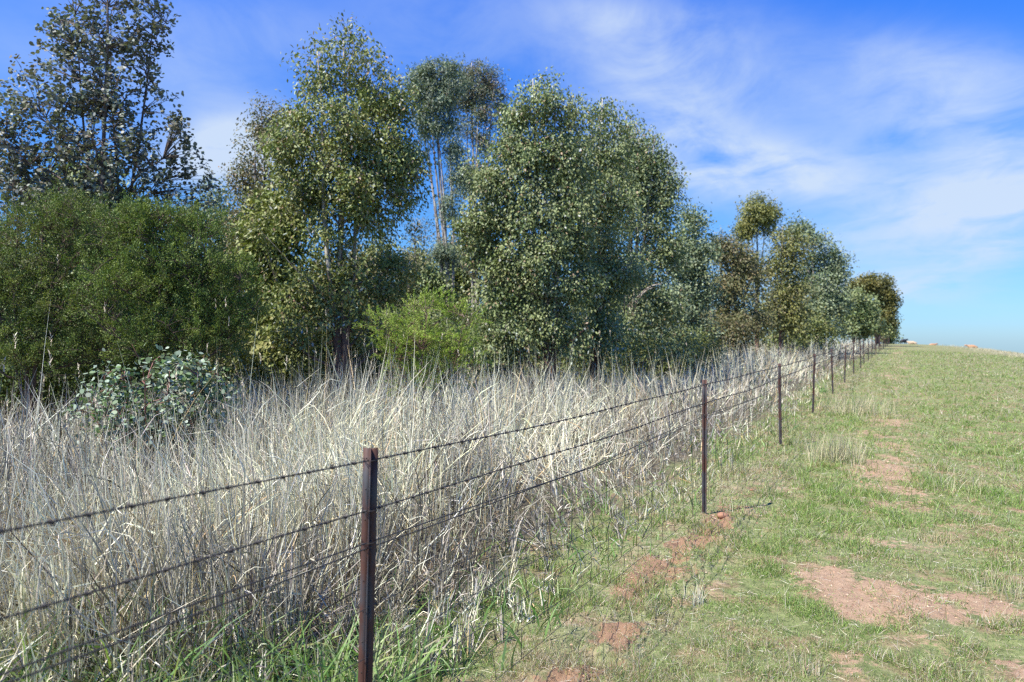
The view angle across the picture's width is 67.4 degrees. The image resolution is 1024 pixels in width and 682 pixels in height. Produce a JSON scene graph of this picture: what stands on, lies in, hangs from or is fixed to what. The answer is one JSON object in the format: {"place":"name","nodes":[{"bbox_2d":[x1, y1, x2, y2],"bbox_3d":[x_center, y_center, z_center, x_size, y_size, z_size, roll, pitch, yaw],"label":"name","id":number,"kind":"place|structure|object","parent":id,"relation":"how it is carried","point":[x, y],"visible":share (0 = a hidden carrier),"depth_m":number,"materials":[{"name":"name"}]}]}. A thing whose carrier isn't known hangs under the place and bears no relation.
{"place":"outdoors","nodes":[
{"label":"outdoors","id":0,"kind":"place"},
{"bbox_2d":[0,344,1023,681],"bbox_3d":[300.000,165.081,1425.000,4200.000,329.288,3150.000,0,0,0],"label":"ground","id":1,"kind":"structure","parent":0,"point":[914,648],"depth_m":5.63,"materials":[{"name":"green plant"}]},
{"bbox_2d":[0,226,25,400],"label":"deep gum","id":2,"kind":"object","parent":1,"relation":"on","point":[5,269],"depth_m":19.58,"materials":[{"name":"green plant"}]},
{"bbox_2d":[0,153,33,417],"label":"reddish gum","id":3,"kind":"object","parent":1,"relation":"on","point":[8,245],"visible":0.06,"depth_m":16.01,"materials":[{"name":"green plant"}]},
{"bbox_2d":[0,335,137,437],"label":"brush","id":4,"kind":"object","parent":1,"relation":"on","point":[17,392],"visible":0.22,"depth_m":12.19,"materials":[{"name":"green plant"}]},
{"bbox_2d":[0,150,138,410],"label":"deep gum","id":5,"kind":"object","parent":1,"relation":"on","point":[41,234],"visible":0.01,"depth_m":16.70,"materials":[{"name":"green plant"}]},
{"bbox_2d":[0,183,143,456],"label":"wattle shrub","id":6,"kind":"object","parent":1,"relation":"on","point":[25,289],"visible":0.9,"depth_m":10.41,"materials":[{"name":"green plant"}]},
{"bbox_2d":[0,140,201,434],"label":"deep gum","id":7,"kind":"object","parent":1,"relation":"on","point":[126,244],"visible":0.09,"depth_m":13.12,"materials":[{"name":"green plant"}]},
{"bbox_2d":[0,0,220,441],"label":"round leaved gum","id":8,"kind":"object","parent":1,"relation":"on","point":[101,103],"visible":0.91,"depth_m":11.86,"materials":[{"name":"green plant"}]},
{"bbox_2d":[0,292,220,436],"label":"brush","id":9,"kind":"object","parent":1,"relation":"on","point":[117,373],"visible":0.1,"depth_m":11.94,"materials":[{"name":"green plant"}]},
{"bbox_2d":[49,343,240,494],"bbox_3d":[-3.724,0.865,7.861,1.806,1.714,1.112,0,0,-22],"label":"gum sapling","id":10,"kind":"object","parent":1,"relation":"on","point":[189,377],"visible":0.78,"depth_m":7.79,"materials":[{"name":"green plant"}]},
{"bbox_2d":[62,189,282,433],"bbox_3d":[-4.463,-0.172,10.257,2.666,3.753,1.885,0,0,-22],"label":"wattle shrub","id":11,"kind":"object","parent":1,"relation":"on","point":[135,224],"visible":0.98,"depth_m":9.96,"materials":[{"name":"green plant"}]},
{"bbox_2d":[150,301,205,391],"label":"deep gum","id":12,"kind":"object","parent":1,"relation":"on","point":[169,355],"visible":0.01,"depth_m":23.29,"materials":[{"name":"green plant"}]},
{"bbox_2d":[173,172,244,390],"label":"blue grey gum","id":13,"kind":"object","parent":1,"relation":"on","point":[219,202],"visible":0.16,"depth_m":18.78,"materials":[{"name":"green plant"}]},
{"bbox_2d":[179,241,253,398],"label":"deep gum","id":14,"kind":"object","parent":1,"relation":"on","point":[209,370],"visible":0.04,"depth_m":20.30,"materials":[{"name":"green plant"}]},
{"bbox_2d":[197,321,312,387],"bbox_3d":[-5.924,0.199,18.407,3.609,2.891,2.930,0,0,0],"label":"brush","id":15,"kind":"object","parent":1,"relation":"on","point":[223,364],"visible":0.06,"depth_m":18.05,"materials":[{"name":"green plant"}]},
{"bbox_2d":[211,89,305,336],"bbox_3d":[-5.534,-1.933,17.062,2.174,7.207,2.018,0,0,0],"label":"brown tipped gum","id":16,"kind":"object","parent":1,"relation":"on","point":[245,183],"visible":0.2,"depth_m":16.79,"materials":[{"name":"green plant"}]},
{"bbox_2d":[213,168,355,422],"bbox_3d":[-4.574,-0.936,15.661,3.120,5.392,2.904,0,0,-38],"label":"deep gum","id":17,"kind":"object","parent":1,"relation":"on","point":[267,353],"visible":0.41,"depth_m":15.18,"materials":[{"name":"green plant"}]},
{"bbox_2d":[285,248,334,387],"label":"deep gum","id":18,"kind":"object","parent":1,"relation":"on","point":[317,280],"depth_m":23.54,"materials":[{"name":"green plant"}]},
{"bbox_2d":[251,301,412,393],"bbox_3d":[-3.590,0.344,15.745,3.680,2.661,3.077,0,0,0],"label":"brush","id":19,"kind":"object","parent":1,"relation":"on","point":[358,354],"visible":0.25,"depth_m":15.46,"materials":[{"name":"green plant"}]},
{"bbox_2d":[235,9,438,421],"bbox_3d":[-3.274,-2.243,14.543,3.612,7.883,2.795,0,0,-27],"label":"gum","id":20,"kind":"object","parent":1,"relation":"on","point":[361,185],"visible":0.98,"depth_m":14.29,"materials":[{"name":"green plant"}]},
{"bbox_2d":[316,244,406,402],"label":"deep gum","id":21,"kind":"object","parent":1,"relation":"on","point":[364,255],"visible":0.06,"depth_m":19.38,"materials":[{"name":"green plant"}]},
{"bbox_2d":[359,233,401,312],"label":"deep gum","id":22,"kind":"object","parent":1,"relation":"on","point":[375,248],"visible":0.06,"depth_m":31.22,"materials":[{"name":"green plant"}]},
{"bbox_2d":[328,300,475,394],"bbox_3d":[-2.571,0.312,17.525,3.531,2.674,2.954,0,0,0],"label":"brush","id":23,"kind":"object","parent":1,"relation":"on","point":[445,331],"visible":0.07,"depth_m":17.25,"materials":[{"name":"green plant"}]},
{"bbox_2d":[384,233,439,373],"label":"deep gum","id":24,"kind":"object","parent":1,"relation":"on","point":[416,258],"visible":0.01,"depth_m":27.78,"materials":[{"name":"green plant"}]},
{"bbox_2d":[371,210,463,321],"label":"thin brown gum","id":25,"kind":"object","parent":1,"relation":"on","point":[414,242],"visible":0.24,"depth_m":23.77,"materials":[{"name":"green plant"}]},
{"bbox_2d":[352,283,494,441],"bbox_3d":[-1.141,0.431,10.517,1.741,2.484,1.419,0,0,31],"label":"lime bush","id":26,"kind":"object","parent":1,"relation":"on","point":[428,332],"visible":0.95,"depth_m":10.42,"materials":[{"name":"green plant"}]},
{"bbox_2d":[390,252,462,387],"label":"deep gum","id":27,"kind":"object","parent":1,"relation":"on","point":[437,281],"visible":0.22,"depth_m":23.55,"materials":[{"name":"green plant"}]},
{"bbox_2d":[398,53,475,383],"bbox_3d":[-2.353,-3.907,25.030,2.837,10.934,1.663,0,0,0],"label":"slender gum","id":28,"kind":"object","parent":1,"relation":"on","point":[438,96],"visible":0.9,"depth_m":24.85,"materials":[{"name":"green plant"}]},
{"bbox_2d":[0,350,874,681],"bbox_3d":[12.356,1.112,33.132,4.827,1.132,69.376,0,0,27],"label":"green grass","id":29,"kind":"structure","parent":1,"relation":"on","point":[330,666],"depth_m":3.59,"materials":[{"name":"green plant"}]},
{"bbox_2d":[0,255,884,681],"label":"tall dry grass","id":30,"kind":"structure","parent":1,"relation":"on","point":[70,571],"depth_m":5.54,"materials":[{"name":"beige plant"}]},
{"bbox_2d":[0,336,889,681],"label":"wire fence","id":31,"kind":"object","parent":1,"relation":"on","point":[368,568],"visible":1,"depth_m":2.63,"materials":[{"name":"metal"}]},
{"bbox_2d":[437,233,478,369],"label":"deep gum","id":32,"kind":"object","parent":1,"relation":"on","point":[458,277],"visible":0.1,"depth_m":30.63,"materials":[{"name":"green plant"}]},
{"bbox_2d":[422,309,537,391],"bbox_3d":[-0.816,0.374,19.976,3.142,2.477,2.595,0,0,0],"label":"brush","id":33,"kind":"object","parent":1,"relation":"on","point":[465,329],"visible":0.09,"depth_m":19.73,"materials":[{"name":"green plant"}]},
{"bbox_2d":[450,53,512,381],"bbox_3d":[-1.135,-4.299,27.034,2.312,11.670,2.018,0,0,25],"label":"slender gum","id":34,"kind":"object","parent":1,"relation":"on","point":[485,89],"visible":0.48,"depth_m":26.84,"materials":[{"name":"green plant"}]},
{"bbox_2d":[469,248,536,380],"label":"deep gum","id":35,"kind":"object","parent":1,"relation":"on","point":[501,313],"visible":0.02,"depth_m":26.55,"materials":[{"name":"green plant"}]},
{"bbox_2d":[441,66,616,398],"bbox_3d":[0.390,-2.383,17.963,4.182,8.051,2.254,0,0,0],"label":"broad gum","id":36,"kind":"object","parent":1,"relation":"on","point":[509,221],"visible":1,"depth_m":17.72,"materials":[{"name":"green plant"}]},
{"bbox_2d":[515,233,571,373],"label":"deep gum","id":37,"kind":"object","parent":1,"relation":"on","point":[531,312],"depth_m":29.91,"materials":[{"name":"green plant"}]},
{"bbox_2d":[499,321,670,389],"bbox_3d":[2.015,0.525,22.487,4.993,2.620,4.246,0,0,0],"label":"brush","id":38,"kind":"object","parent":1,"relation":"on","point":[646,354],"visible":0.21,"depth_m":21.89,"materials":[{"name":"green plant"}]},
{"bbox_2d":[565,285,611,361],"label":"deep gum","id":39,"kind":"object","parent":1,"relation":"on","point":[583,309],"visible":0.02,"depth_m":32.32,"materials":[{"name":"green plant"}]},
{"bbox_2d":[547,90,662,396],"bbox_3d":[2.220,-2.443,20.002,3.246,8.078,2.581,0,0,0],"label":"grey green gum","id":40,"kind":"object","parent":1,"relation":"on","point":[612,205],"visible":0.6,"depth_m":19.69,"materials":[{"name":"green plant"}]},
{"bbox_2d":[607,292,626,338],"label":"deep gum","id":41,"kind":"object","parent":1,"relation":"on","point":[616,308],"visible":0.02,"depth_m":37.04,"materials":[{"name":"green plant"}]},
{"bbox_2d":[626,270,674,341],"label":"deep gum","id":42,"kind":"object","parent":1,"relation":"on","point":[652,311],"visible":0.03,"depth_m":40.79,"materials":[{"name":"green plant"}]},
{"bbox_2d":[605,121,706,384],"bbox_3d":[4.115,-2.555,22.948,3.478,8.202,2.628,0,0,0],"label":"domed gum","id":43,"kind":"object","parent":1,"relation":"on","point":[655,189],"visible":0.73,"depth_m":22.73,"materials":[{"name":"green plant"}]},
{"bbox_2d":[620,318,738,383],"bbox_3d":[5.194,0.501,26.127,4.813,2.722,3.941,0,0,0],"label":"brush","id":44,"kind":"object","parent":1,"relation":"on","point":[703,342],"visible":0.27,"depth_m":25.54,"materials":[{"name":"green plant"}]},
{"bbox_2d":[656,197,729,376],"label":"rounded gum","id":45,"kind":"object","parent":1,"relation":"on","point":[695,273],"visible":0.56,"depth_m":27.62,"materials":[{"name":"green plant"}]},
{"bbox_2d":[682,580,706,607],"bbox_3d":[1.142,1.562,4.761,0.186,0.164,0.183,0,0,-19],"label":"grass tuft","id":46,"kind":"object","parent":1,"relation":"on","point":[702,599],"visible":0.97,"depth_m":4.74,"materials":[{"name":"beige plant"}]},
{"bbox_2d":[642,304,775,368],"bbox_3d":[9.068,-0.042,35.055,5.915,3.507,4.294,0,0,0],"label":"brush","id":47,"kind":"object","parent":1,"relation":"on","point":[737,334],"visible":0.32,"depth_m":34.47,"materials":[{"name":"green plant"}]},
{"bbox_2d":[717,512,727,518],"bbox_3d":[1.901,1.578,6.932,0.117,0.072,0.090,0,0,0],"label":"earth clod","id":48,"kind":"object","parent":1,"relation":"on","point":[720,515],"visible":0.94,"depth_m":6.90,"materials":[{"name":"soil"}]},
{"bbox_2d":[701,225,784,347],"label":"brownish gum","id":49,"kind":"object","parent":1,"relation":"on","point":[735,285],"visible":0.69,"depth_m":35.58,"materials":[{"name":"green plant"}]},
{"bbox_2d":[464,426,1022,679],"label":"earth crumbs","id":50,"kind":"object","parent":1,"relation":"on","point":[801,574],"visible":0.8,"depth_m":4.99,"materials":[{"name":"brown soil"}]},
{"bbox_2d":[723,189,786,358],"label":"lone headed gum","id":51,"kind":"object","parent":1,"relation":"on","point":[754,219],"visible":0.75,"depth_m":45.66,"materials":[{"name":"green plant"}]},
{"bbox_2d":[748,222,821,357],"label":"yellow green gum","id":52,"kind":"object","parent":1,"relation":"on","point":[792,322],"visible":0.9,"depth_m":44.53,"materials":[{"name":"green plant"}]},
{"bbox_2d":[748,306,850,356],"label":"brush","id":53,"kind":"object","parent":1,"relation":"on","point":[820,333],"visible":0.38,"depth_m":51.16,"materials":[{"name":"green plant"}]},
{"bbox_2d":[773,644,827,681],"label":"grass tuft","id":54,"kind":"object","parent":1,"relation":"on","point":[805,667],"visible":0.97,"depth_m":3.75,"materials":[{"name":"beige plant"}]},
{"bbox_2d":[776,209,859,343],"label":"tree","id":55,"kind":"object","parent":1,"relation":"on","point":[834,299],"visible":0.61,"depth_m":55.50,"materials":[{"name":"green plant"}]},
{"bbox_2d":[782,427,875,467],"bbox_3d":[4.301,1.365,10.103,1.155,0.475,1.127,0,0,-36],"label":"grass tuft","id":56,"kind":"object","parent":1,"relation":"on","point":[841,453],"visible":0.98,"depth_m":10.02,"materials":[{"name":"beige plant"}]},
{"bbox_2d":[834,281,893,345],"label":"green gum","id":57,"kind":"object","parent":1,"relation":"on","point":[866,323],"visible":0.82,"depth_m":75.26,"materials":[{"name":"green plant"}]},
{"bbox_2d":[806,387,923,418],"bbox_3d":[7.155,1.259,15.958,1.955,0.578,1.991,0,0,0],"label":"grass tuft","id":58,"kind":"object","parent":1,"relation":"on","point":[864,407],"visible":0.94,"depth_m":15.86,"materials":[{"name":"beige plant"}]},
{"bbox_2d":[843,270,903,345],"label":"dark olive gum","id":59,"kind":"object","parent":1,"relation":"on","point":[884,290],"visible":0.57,"depth_m":91.13,"materials":[{"name":"green plant"}]},
{"bbox_2d":[869,326,903,343],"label":"last gum","id":60,"kind":"object","parent":1,"relation":"on","point":[891,339],"visible":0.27,"depth_m":117.33,"materials":[{"name":"green plant"}]},
{"bbox_2d":[909,522,958,546],"bbox_3d":[3.402,1.547,6.208,0.384,0.178,0.281,0,0,35],"label":"grass tuft","id":61,"kind":"object","parent":1,"relation":"on","point":[939,536],"visible":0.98,"depth_m":6.18,"materials":[{"name":"plant"}]},
{"bbox_2d":[920,469,994,493],"bbox_3d":[4.826,1.502,8.279,0.850,0.268,0.724,0,0,0],"label":"grass tuft","id":62,"kind":"object","parent":1,"relation":"on","point":[957,488],"visible":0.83,"depth_m":8.25,"materials":[{"name":"plant"}]},
{"bbox_2d":[940,344,1023,359],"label":"bleached brow grass","id":63,"kind":"structure","parent":1,"relation":"on","point":[999,352],"depth_m":98.60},
{"bbox_2d":[955,561,1023,603],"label":"grass tuft","id":64,"kind":"object","parent":1,"relation":"on","point":[1013,589],"visible":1,"depth_m":4.94,"materials":[{"name":"beige plant"}]},
{"bbox_2d":[0,0,1023,352],"label":"sky","id":65,"kind":"structure","parent":0,"point":[896,127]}
]}

